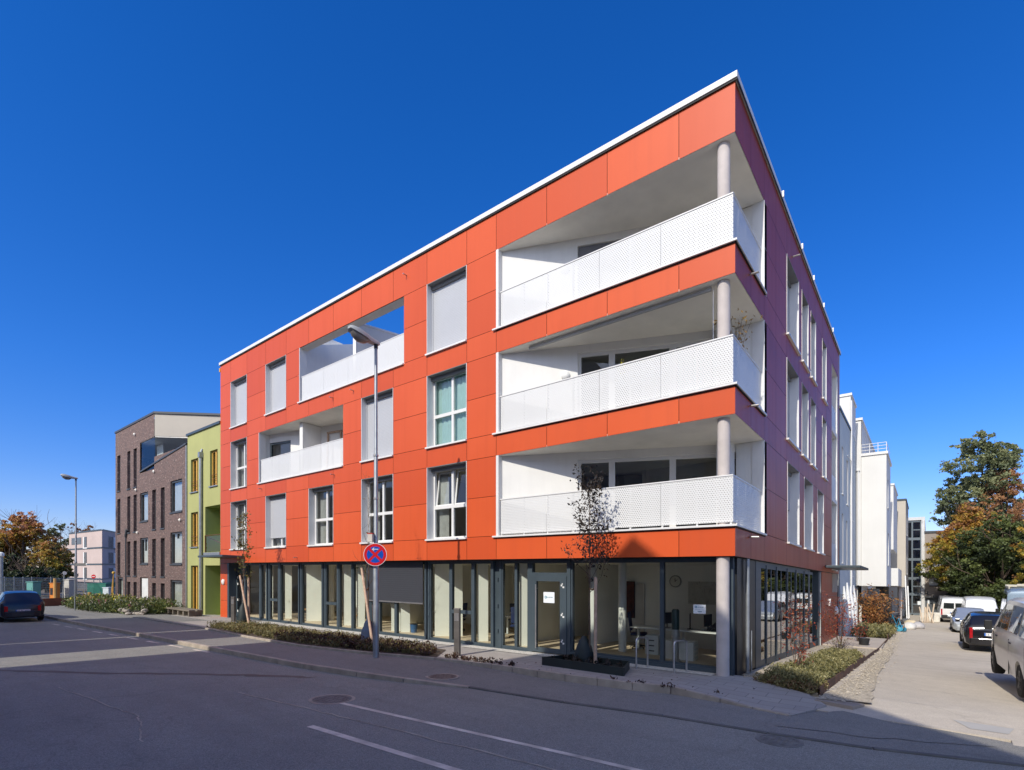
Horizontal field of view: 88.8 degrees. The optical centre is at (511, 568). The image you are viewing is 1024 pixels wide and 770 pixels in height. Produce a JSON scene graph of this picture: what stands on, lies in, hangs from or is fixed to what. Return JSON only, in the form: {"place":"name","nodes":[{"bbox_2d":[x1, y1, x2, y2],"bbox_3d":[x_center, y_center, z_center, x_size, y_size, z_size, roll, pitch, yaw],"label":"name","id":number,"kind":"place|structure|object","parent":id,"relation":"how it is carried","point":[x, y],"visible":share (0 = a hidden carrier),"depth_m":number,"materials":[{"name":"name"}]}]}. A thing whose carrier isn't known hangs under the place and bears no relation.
{"place":"outdoors","nodes":[
{"label":"outdoors","id":0,"kind":"place"},
{"bbox_2d":[43,597,209,623],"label":"pavement","id":1,"kind":"structure","parent":0,"point":[165,618],"depth_m":27.50,"materials":[{"name":"concrete"}]},
{"bbox_2d":[60,474,77,594],"bbox_3d":[-32.045,-1.961,37.815,0.340,9.613,0.960,0,0,39],"label":"street lamp","id":2,"kind":"object","parent":1,"relation":"on","point":[66,477],"visible":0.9,"depth_m":38.07,"materials":[{"name":"metal"}]},
{"bbox_2d":[43,589,905,656],"bbox_3d":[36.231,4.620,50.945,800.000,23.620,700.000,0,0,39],"label":"ground","id":3,"kind":"structure","parent":0,"point":[81,592],"depth_m":44.36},
{"bbox_2d":[0,577,31,591],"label":"site fence","id":4,"kind":"object","parent":3,"relation":"on","point":[12,583],"visible":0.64,"depth_m":40.34,"materials":[{"name":"metal"}]},
{"bbox_2d":[3,546,60,589],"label":"autumn tree","id":5,"kind":"object","parent":3,"relation":"on","point":[9,563],"visible":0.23,"depth_m":49.94,"materials":[{"name":"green plant"}]},
{"bbox_2d":[3,555,63,592],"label":"autumn tree","id":6,"kind":"object","parent":3,"relation":"on","point":[28,572],"visible":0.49,"depth_m":48.51,"materials":[{"name":"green plant"}]},
{"bbox_2d":[0,509,74,573],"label":"autumn tree","id":7,"kind":"object","parent":3,"relation":"on","point":[19,531],"visible":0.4,"depth_m":57.86,"materials":[{"name":"orange plant"}]},
{"bbox_2d":[24,538,78,592],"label":"autumn tree","id":8,"kind":"object","parent":3,"relation":"on","point":[47,552],"visible":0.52,"depth_m":54.57,"materials":[{"name":"yellow plant"}]},
{"bbox_2d":[61,529,115,588],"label":"grey house","id":9,"kind":"structure","parent":3,"relation":"on","point":[96,551],"depth_m":87.34,"materials":[{"name":"paint"}]},
{"bbox_2d":[60,592,184,613],"bbox_3d":[-26.010,2.255,34.091,15.366,1.232,4.116,0,0,39],"label":"flower bed foliage","id":10,"kind":"object","parent":3,"relation":"on","point":[112,606],"visible":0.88,"depth_m":30.93,"materials":[{"name":"green plant"}]},
{"bbox_2d":[115,411,219,614],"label":"brick building","id":11,"kind":"structure","parent":3,"relation":"on","point":[151,506],"depth_m":35.31,"materials":[{"name":"brown brick"}]},
{"bbox_2d":[186,421,220,614],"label":"green building","id":12,"kind":"structure","parent":3,"relation":"on","point":[204,468],"depth_m":30.15,"materials":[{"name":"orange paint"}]},
{"bbox_2d":[198,70,868,676],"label":"apartment building","id":13,"kind":"structure","parent":3,"relation":"on","point":[648,252],"depth_m":16.24,"materials":[{"name":"paint"}]},
{"bbox_2d":[236,566,242,615],"bbox_3d":[-14.494,1.264,27.907,1.100,2.702,0.170,0,0,39],"label":"door","id":14,"kind":"structure","parent":13,"relation":"in","point":[239,598],"depth_m":28.17,"materials":[{"name":"metal"}]},
{"bbox_2d":[269,563,277,620],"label":"window","id":15,"kind":"structure","parent":13,"relation":"in","point":[271,599],"depth_m":26.02,"materials":[{"name":"metal"}]},
{"bbox_2d":[302,562,321,626],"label":"window","id":16,"kind":"structure","parent":13,"relation":"in","point":[303,564],"depth_m":24.13,"materials":[{"name":"metal"}]},
{"bbox_2d":[315,490,332,544],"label":"window","id":17,"kind":"structure","parent":13,"relation":"in","point":[327,519],"depth_m":22.70,"materials":[{"name":"white plastic"}]},
{"bbox_2d":[325,562,336,627],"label":"window","id":18,"kind":"structure","parent":13,"relation":"in","point":[327,603],"depth_m":22.92,"materials":[{"name":"metal"}]},
{"bbox_2d":[339,562,350,629],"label":"window","id":19,"kind":"structure","parent":13,"relation":"in","point":[340,563],"depth_m":22.28,"materials":[{"name":"metal"}]},
{"bbox_2d":[353,562,366,630],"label":"window","id":20,"kind":"structure","parent":13,"relation":"in","point":[354,563],"depth_m":21.65,"materials":[{"name":"metal"}]},
{"bbox_2d":[369,480,392,541],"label":"window","id":21,"kind":"structure","parent":13,"relation":"in","point":[383,513],"depth_m":20.27,"materials":[{"name":"white plastic"}]},
{"bbox_2d":[396,561,424,638],"bbox_3d":[-3.750,1.185,19.462,1.650,2.864,0.120,0,0,39],"label":"window","id":22,"kind":"structure","parent":13,"relation":"in","point":[397,604],"depth_m":19.49,"materials":[{"name":"glass"}]},
{"bbox_2d":[430,561,449,641],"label":"window","id":23,"kind":"structure","parent":13,"relation":"in","point":[431,562],"depth_m":18.73,"materials":[{"name":"metal"}]},
{"bbox_2d":[434,468,465,538],"bbox_3d":[-2.009,-2.229,17.925,1.870,2.483,0.093,0,0,39],"label":"window","id":24,"kind":"structure","parent":13,"relation":"in","point":[453,506],"depth_m":17.92,"materials":[{"name":"white plastic"}]},
{"bbox_2d":[434,373,465,444],"bbox_3d":[-2.009,-5.429,17.925,1.870,2.483,0.093,0,0,39],"label":"window","id":25,"kind":"structure","parent":13,"relation":"in","point":[454,412],"depth_m":17.95,"materials":[{"name":"white plastic"}]},
{"bbox_2d":[450,561,472,643],"bbox_3d":[-1.686,1.177,17.808,1.080,2.848,0.135,0,0,39],"label":"window","id":26,"kind":"structure","parent":13,"relation":"in","point":[452,563],"depth_m":18.07,"materials":[{"name":"metal"}]},
{"bbox_2d":[473,560,490,645],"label":"window","id":27,"kind":"structure","parent":13,"relation":"in","point":[475,563],"depth_m":17.42,"materials":[{"name":"metal"}]},
{"bbox_2d":[501,560,515,648],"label":"window","id":28,"kind":"structure","parent":13,"relation":"in","point":[503,562],"depth_m":16.64,"materials":[{"name":"metal"}]},
{"bbox_2d":[516,560,527,650],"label":"window","id":29,"kind":"structure","parent":13,"relation":"in","point":[518,647],"depth_m":16.28,"materials":[{"name":"metal"}]},
{"bbox_2d":[531,576,566,654],"bbox_3d":[1.075,1.372,15.449,1.240,2.283,0.180,0,0,39],"label":"door","id":30,"kind":"structure","parent":13,"relation":"in","point":[548,596],"depth_m":15.44,"materials":[{"name":"metal"}]},
{"bbox_2d":[571,558,661,662],"bbox_3d":[2.798,1.135,14.241,2.720,2.764,0.120,0,0,39],"label":"window","id":31,"kind":"structure","parent":13,"relation":"in","point":[655,560],"depth_m":14.20,"materials":[{"name":"metal"}]},
{"bbox_2d":[627,581,634,617],"bbox_3d":[4.116,1.099,18.204,0.350,1.270,0.040,0,0,39],"label":"picture","id":32,"kind":"object","parent":13,"relation":"attached to","point":[631,596],"visible":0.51,"depth_m":18.16,"materials":[{"name":"red fabric"}]},
{"bbox_2d":[627,584,644,642],"bbox_3d":[4.241,1.567,18.201,0.800,2.042,0.070,0,0,39],"label":"inner door","id":33,"kind":"structure","parent":13,"relation":"in","point":[639,619],"depth_m":18.05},
{"bbox_2d":[578,340,710,414],"bbox_3d":[3.946,-5.287,15.192,4.049,2.312,0.090,0,0,17],"label":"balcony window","id":34,"kind":"structure","parent":13,"relation":"in","point":[611,354],"depth_m":15.34,"materials":[{"name":"white plastic"}]},
{"bbox_2d":[578,454,715,531],"bbox_3d":[3.946,-2.087,15.192,4.049,2.312,0.090,0,0,17],"label":"balcony window","id":35,"kind":"structure","parent":13,"relation":"in","point":[672,459],"depth_m":15.21,"materials":[{"name":"white plastic"}]},
{"bbox_2d":[645,634,659,654],"bbox_3d":[4.200,2.238,15.342,0.400,0.550,0.512,0,0,39],"label":"drawer pedestal","id":36,"kind":"object","parent":13,"relation":"on","point":[654,644],"visible":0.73,"depth_m":15.12,"materials":[{"name":"grey metal"}]},
{"bbox_2d":[665,639,697,660],"bbox_3d":[4.639,2.246,14.360,0.850,0.500,0.400,0,0,39],"label":"drawer pedestal","id":37,"kind":"object","parent":13,"relation":"on","point":[692,650],"visible":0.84,"depth_m":14.14,"materials":[{"name":"grey metal"}]},
{"bbox_2d":[662,558,715,668],"bbox_3d":[4.487,1.135,12.895,1.600,2.764,0.120,0,0,39],"label":"window","id":38,"kind":"structure","parent":13,"relation":"in","point":[664,560],"depth_m":13.27,"materials":[{"name":"metal"}]},
{"bbox_2d":[688,582,715,604],"bbox_3d":[6.423,0.789,16.499,1.734,0.738,0.011,0,0,39],"label":"wall map","id":39,"kind":"object","parent":13,"relation":"attached to","point":[701,592],"depth_m":16.75,"materials":[{"name":"paper"}]},
{"bbox_2d":[761,564,765,664],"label":"window","id":40,"kind":"structure","parent":13,"relation":"in","point":[763,567],"depth_m":14.33,"materials":[{"name":"metal"}]},
{"bbox_2d":[767,565,770,661],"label":"window","id":41,"kind":"structure","parent":13,"relation":"in","point":[768,567],"depth_m":14.78,"materials":[{"name":"metal"}]},
{"bbox_2d":[771,566,775,659],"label":"window","id":42,"kind":"structure","parent":13,"relation":"in","point":[773,569],"depth_m":15.25,"materials":[{"name":"glass"}]},
{"bbox_2d":[778,567,780,656],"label":"window","id":43,"kind":"structure","parent":13,"relation":"in","point":[779,568],"depth_m":15.87,"materials":[{"name":"glass"}]},
{"bbox_2d":[781,568,786,655],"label":"window","id":44,"kind":"structure","parent":13,"relation":"in","point":[783,570],"depth_m":16.30,"materials":[{"name":"metal"}]},
{"bbox_2d":[787,568,790,652],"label":"window","id":45,"kind":"structure","parent":13,"relation":"in","point":[789,570],"depth_m":17.01,"materials":[{"name":"glass"}]},
{"bbox_2d":[791,569,795,650],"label":"window","id":46,"kind":"structure","parent":13,"relation":"in","point":[793,571],"depth_m":17.38,"materials":[{"name":"metal"}]},
{"bbox_2d":[800,570,803,644],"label":"window","id":47,"kind":"structure","parent":13,"relation":"in","point":[801,572],"depth_m":18.76,"materials":[{"name":"metal"}]},
{"bbox_2d":[808,572,812,643],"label":"window","id":48,"kind":"structure","parent":13,"relation":"in","point":[811,573],"depth_m":20.20,"materials":[{"name":"glass"}]},
{"bbox_2d":[820,655,864,695],"bbox_3d":[8.328,2.726,13.734,0.960,0.743,7.980,0,0,39],"label":"bed edging","id":49,"kind":"object","parent":3,"relation":"on","point":[832,681],"visible":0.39,"depth_m":12.53,"materials":[{"name":"metal"}]},
{"bbox_2d":[763,657,860,688],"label":"bed soil","id":50,"kind":"structure","parent":49,"relation":"in","point":[825,679],"depth_m":11.65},
{"bbox_2d":[753,671,829,693],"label":"ground cover plants","id":51,"kind":"object","parent":50,"relation":"on","point":[788,683],"visible":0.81,"depth_m":10.88,"materials":[{"name":"green plant"}]},
{"bbox_2d":[779,599,820,664],"bbox_3d":[6.645,1.637,12.047,0.853,1.788,1.343,0,0,4],"label":"red leaved shrub","id":52,"kind":"object","parent":50,"relation":"on","point":[798,659],"visible":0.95,"depth_m":12.12,"materials":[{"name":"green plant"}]},
{"bbox_2d":[763,646,865,685],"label":"ground cover plants","id":53,"kind":"object","parent":50,"relation":"on","point":[826,663],"visible":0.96,"depth_m":12.19,"materials":[{"name":"green plant"}]},
{"bbox_2d":[839,393,857,635],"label":"grey green building","id":54,"kind":"structure","parent":3,"relation":"on","point":[847,413],"depth_m":28.52,"materials":[{"name":"paint"}]},
{"bbox_2d":[850,619,897,638],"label":"ground cover plants","id":55,"kind":"object","parent":3,"relation":"on","point":[874,630],"visible":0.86,"depth_m":25.70,"materials":[{"name":"green plant"}]},
{"bbox_2d":[862,597,891,623],"bbox_3d":[21.467,2.725,30.742,1.400,2.040,1.200,0,0,39],"label":"shrub","id":56,"kind":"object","parent":3,"relation":"on","point":[889,618],"depth_m":30.17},
{"bbox_2d":[855,417,901,621],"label":"white building","id":57,"kind":"structure","parent":3,"relation":"on","point":[876,494],"depth_m":31.95,"materials":[{"name":"paint"}]},
{"bbox_2d":[852,583,909,627],"bbox_3d":[20.596,2.258,29.670,2.894,2.902,2.859,0,0,-14],"label":"orange bush","id":58,"kind":"object","parent":3,"relation":"on","point":[872,611],"visible":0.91,"depth_m":29.38,"materials":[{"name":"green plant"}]},
{"bbox_2d":[876,498,908,620],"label":"beige building","id":59,"kind":"structure","parent":3,"relation":"on","point":[899,559],"depth_m":42.17,"materials":[{"name":"paint"}]},
{"bbox_2d":[889,517,925,615],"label":"glazed stair building","id":60,"kind":"structure","parent":3,"relation":"on","point":[916,542],"depth_m":49.58,"materials":[{"name":"stone"}]},
{"bbox_2d":[912,499,1016,594],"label":"autumn tree","id":61,"kind":"object","parent":3,"relation":"on","point":[967,517],"visible":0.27,"depth_m":46.26,"materials":[{"name":"orange plant"}]},
{"bbox_2d":[924,530,1023,611],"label":"taupe building","id":62,"kind":"structure","parent":3,"relation":"on","point":[933,593],"depth_m":48.63,"materials":[{"name":"stone"}]},
{"bbox_2d":[929,430,1023,528],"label":"pine tree","id":63,"kind":"object","parent":3,"relation":"on","point":[971,484],"visible":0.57,"depth_m":51.09,"materials":[{"name":"green plant"}]},
{"bbox_2d":[939,495,1023,611],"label":"tree","id":64,"kind":"object","parent":3,"relation":"on","point":[977,551],"visible":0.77,"depth_m":41.12,"materials":[{"name":"green plant"}]},
{"bbox_2d":[970,460,1023,524],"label":"autumn tree","id":65,"kind":"object","parent":3,"relation":"on","point":[1012,490],"visible":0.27,"depth_m":49.11,"materials":[{"name":"orange plant"}]},
{"bbox_2d":[1003,520,1023,590],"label":"autumn tree","id":66,"kind":"object","parent":3,"relation":"on","point":[1019,576],"visible":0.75,"depth_m":38.07,"materials":[{"name":"orange plant"}]},
{"bbox_2d":[171,614,826,715],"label":"forecourt paving","id":67,"kind":"structure","parent":0,"point":[738,688],"depth_m":11.53,"materials":[{"name":"concrete"}]},
{"bbox_2d":[166,607,202,615],"bbox_3d":[-18.441,2.444,29.372,3.400,0.373,0.700,0,0,39],"label":"bench","id":68,"kind":"object","parent":67,"relation":"on","point":[183,611],"visible":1,"depth_m":28.74,"materials":[{"name":"grey wood"}]},
{"bbox_2d":[208,626,445,656],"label":"bed soil","id":69,"kind":"structure","parent":67,"relation":"on","point":[438,652],"depth_m":16.02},
{"bbox_2d":[231,512,256,602],"bbox_3d":[-11.952,-0.005,23.225,1.069,5.263,0.964,0,0,39],"label":"young tree","id":70,"kind":"object","parent":69,"relation":"on","point":[244,546],"visible":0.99,"depth_m":23.20,"materials":[{"name":"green plant"}]},
{"bbox_2d":[207,620,433,653],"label":"ground cover plants","id":71,"kind":"object","parent":69,"relation":"on","point":[261,629],"visible":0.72,"depth_m":18.64,"materials":[{"name":"green plant"}]},
{"bbox_2d":[272,629,436,655],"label":"ground cover plants","id":72,"kind":"object","parent":69,"relation":"on","point":[426,649],"visible":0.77,"depth_m":15.91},
{"bbox_2d":[454,608,460,655],"bbox_3d":[-1.550,1.837,14.818,0.180,1.392,0.120,0,0,19],"label":"intercom post","id":73,"kind":"object","parent":67,"relation":"on","point":[457,629],"visible":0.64,"depth_m":14.77,"materials":[{"name":"metal"}]},
{"bbox_2d":[444,652,514,665],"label":"grass tufts","id":74,"kind":"object","parent":67,"relation":"on","point":[462,657],"visible":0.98,"depth_m":13.75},
{"bbox_2d":[259,621,715,675],"bbox_3d":[-3.751,2.567,18.843,21.500,0.160,1.050,0,0,39],"label":"gravel margin","id":75,"kind":"object","parent":67,"relation":"on","point":[534,653],"visible":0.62,"depth_m":16.63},
{"bbox_2d":[202,627,791,715],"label":"bed kerb","id":76,"kind":"structure","parent":67,"relation":"on","point":[625,685],"depth_m":11.82,"materials":[{"name":"concrete"}]},
{"bbox_2d":[542,654,629,675],"bbox_3d":[1.979,2.427,13.021,2.321,0.317,1.110,0,0,39],"label":"bed edging","id":77,"kind":"object","parent":67,"relation":"on","point":[560,661],"visible":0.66,"depth_m":12.69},
{"bbox_2d":[567,659,623,666],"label":"soil","id":78,"kind":"structure","parent":77,"relation":"in","point":[615,665],"depth_m":13.06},
{"bbox_2d":[574,635,593,662],"bbox_3d":[1.859,2.120,13.499,0.573,0.755,0.560,0,0,39],"label":"watering bag","id":79,"kind":"object","parent":78,"relation":"on","point":[583,652],"visible":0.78,"depth_m":13.31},
{"bbox_2d":[554,654,621,666],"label":"grass tufts","id":80,"kind":"object","parent":78,"relation":"on","point":[590,659],"visible":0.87,"depth_m":12.99,"materials":[{"name":"green plant"}]},
{"bbox_2d":[561,463,616,651],"bbox_3d":[2.041,-0.090,13.342,1.651,5.291,1.311,0,0,39],"label":"young tree","id":81,"kind":"object","parent":78,"relation":"on","point":[581,522],"visible":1,"depth_m":13.32,"materials":[{"name":"brown plant"}]},
{"bbox_2d":[594,577,596,662],"bbox_3d":[2.081,1.374,13.021,0.086,2.293,0.106,0,0,39],"label":"tree stake","id":82,"kind":"object","parent":78,"relation":"on","point":[595,618],"visible":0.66,"depth_m":12.99,"materials":[{"name":"brown wood"}]},
{"bbox_2d":[814,699,864,709],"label":"corner slab","id":83,"kind":"structure","parent":67,"relation":"on","point":[847,705],"depth_m":9.72,"materials":[{"name":"concrete"}]},
{"bbox_2d":[0,617,1023,769],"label":"road","id":84,"kind":"structure","parent":0,"point":[202,722],"depth_m":8.07,"materials":[{"name":"asphalt"}]},
{"bbox_2d":[0,590,44,621],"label":"dark blue car","id":85,"kind":"object","parent":84,"relation":"on","point":[20,603],"visible":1,"depth_m":25.10,"materials":[{"name":"paint"}]},
{"bbox_2d":[0,669,311,677],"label":"road patch edge","id":86,"kind":"object","parent":84,"relation":"on","point":[257,675],"visible":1,"depth_m":12.14,"materials":[{"name":"asphalt"}]},
{"bbox_2d":[44,615,468,688],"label":"road kerb","id":87,"kind":"structure","parent":84,"relation":"on","point":[336,670],"depth_m":13.88,"materials":[{"name":"concrete"}]},
{"bbox_2d":[308,694,355,703],"bbox_3d":[-3.377,2.474,9.816,0.840,0.041,0.840,0,-2,39],"label":"manhole cover","id":88,"kind":"object","parent":84,"relation":"on","point":[333,699],"visible":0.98,"depth_m":9.79,"materials":[{"name":"metal"}]},
{"bbox_2d":[308,725,461,769],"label":"lane marking","id":89,"kind":"object","parent":84,"relation":"on","point":[410,756],"visible":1,"depth_m":6.93,"materials":[{"name":"paint"}]},
{"bbox_2d":[238,692,555,769],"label":"road joint","id":90,"kind":"object","parent":84,"relation":"on","point":[413,733],"visible":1,"depth_m":7.53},
{"bbox_2d":[339,703,641,769],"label":"lane marking","id":91,"kind":"object","parent":84,"relation":"on","point":[535,746],"visible":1,"depth_m":7.45,"materials":[{"name":"paint"}]},
{"bbox_2d":[468,686,1023,766],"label":"dropped kerb","id":92,"kind":"structure","parent":84,"relation":"on","point":[810,739],"depth_m":7.94,"materials":[{"name":"concrete"}]},
{"bbox_2d":[755,734,803,747],"bbox_3d":[3.912,2.536,7.649,0.640,0.040,0.640,0,-2,39],"label":"manhole cover","id":93,"kind":"object","parent":84,"relation":"on","point":[779,741],"visible":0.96,"depth_m":7.61,"materials":[{"name":"metal"}]},
{"bbox_2d":[0,0,1023,567],"label":"sky","id":94,"kind":"structure","parent":0,"point":[183,183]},
{"bbox_2d":[44,606,1023,763],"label":"pavement","id":95,"kind":"structure","parent":0,"point":[652,702],"depth_m":11.18,"materials":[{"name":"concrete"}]},
{"bbox_2d":[348,325,379,657],"bbox_3d":[-4.028,-1.945,14.261,0.340,9.068,0.960,0,0,39],"label":"street lamp","id":96,"kind":"object","parent":95,"relation":"on","point":[359,335],"visible":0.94,"depth_m":14.50,"materials":[{"name":"metal"}]},
{"bbox_2d":[363,543,386,565],"bbox_3d":[-3.778,-0.370,14.437,0.630,0.630,0.055,0,0,-6],"label":"no stopping sign","id":97,"kind":"object","parent":96,"relation":"attached to","point":[374,554],"visible":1,"depth_m":14.41,"materials":[{"name":"metal"}]},
{"bbox_2d":[775,711,995,746],"bbox_3d":[5.875,2.556,8.301,2.697,0.043,1.865,0,0,39],"label":"asphalt patch","id":98,"kind":"object","parent":95,"relation":"on","point":[847,723],"visible":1,"depth_m":8.38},
{"bbox_2d":[670,609,680,661],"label":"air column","id":99,"kind":"structure","parent":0,"point":[675,632],"depth_m":13.80,"materials":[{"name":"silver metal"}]},
{"bbox_2d":[742,645,874,696],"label":"gravel forecourt","id":100,"kind":"structure","parent":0,"point":[820,647],"depth_m":17.22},
{"bbox_2d":[814,591,858,645],"bbox_3d":[12.677,1.995,20.472,1.561,2.190,1.713,0,0,39],"label":"red leaved shrub","id":101,"kind":"object","parent":100,"relation":"on","point":[839,622],"visible":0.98,"depth_m":20.40,"materials":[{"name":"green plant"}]},
{"bbox_2d":[823,635,885,649],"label":"entrance path","id":102,"kind":"structure","parent":0,"point":[875,643],"depth_m":22.23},
{"bbox_2d":[811,614,1023,746],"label":"side street","id":103,"kind":"structure","parent":0,"point":[940,677],"depth_m":11.70,"materials":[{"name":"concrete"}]},
{"bbox_2d":[744,631,906,702],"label":"gravel stones","id":104,"kind":"object","parent":103,"relation":"on","point":[871,670],"visible":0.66,"depth_m":13.57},
{"bbox_2d":[817,647,893,702],"bbox_3d":[10.838,2.880,15.634,0.883,0.744,14.968,0,0,39],"label":"gravel strip","id":105,"kind":"object","parent":103,"relation":"on","point":[867,696],"visible":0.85,"depth_m":11.40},
{"bbox_2d":[936,597,962,620],"bbox_3d":[34.249,3.147,40.519,2.079,1.848,4.375,0,0,39],"label":"parked van","id":106,"kind":"object","parent":103,"relation":"on","point":[948,606],"visible":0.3,"depth_m":39.13,"materials":[{"name":"white paint"}]},
{"bbox_2d":[948,607,983,631],"bbox_3d":[27.299,3.096,31.160,2.079,1.468,4.625,0,0,39],"label":"parked car","id":107,"kind":"object","parent":103,"relation":"on","point":[960,613],"visible":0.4,"depth_m":30.72,"materials":[{"name":"silver metal"}]},
{"bbox_2d":[955,611,1000,648],"bbox_3d":[20.002,2.548,21.927,2.079,1.508,4.411,0,0,39],"label":"parked car","id":108,"kind":"object","parent":103,"relation":"on","point":[973,631],"visible":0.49,"depth_m":20.80,"materials":[{"name":"black paint"}]},
{"bbox_2d":[961,596,997,611],"bbox_3d":[31.930,3.004,35.685,2.213,2.068,4.375,0,0,39],"label":"parked van","id":109,"kind":"object","parent":103,"relation":"on","point":[986,603],"visible":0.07,"depth_m":34.94,"materials":[{"name":"white paint"}]},
{"bbox_2d":[954,720,1013,733],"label":"utility slab","id":110,"kind":"structure","parent":103,"relation":"on","point":[984,727],"depth_m":8.42,"materials":[{"name":"concrete"}]},
{"bbox_2d":[984,597,1023,697],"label":"parked van","id":111,"kind":"object","parent":103,"relation":"on","point":[1007,647],"visible":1,"depth_m":11.48,"materials":[{"name":"silver metal"}]},
{"bbox_2d":[995,584,1023,611],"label":"parked van","id":112,"kind":"object","parent":103,"relation":"on","point":[1010,592],"visible":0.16,"depth_m":25.27,"materials":[{"name":"white paint"}]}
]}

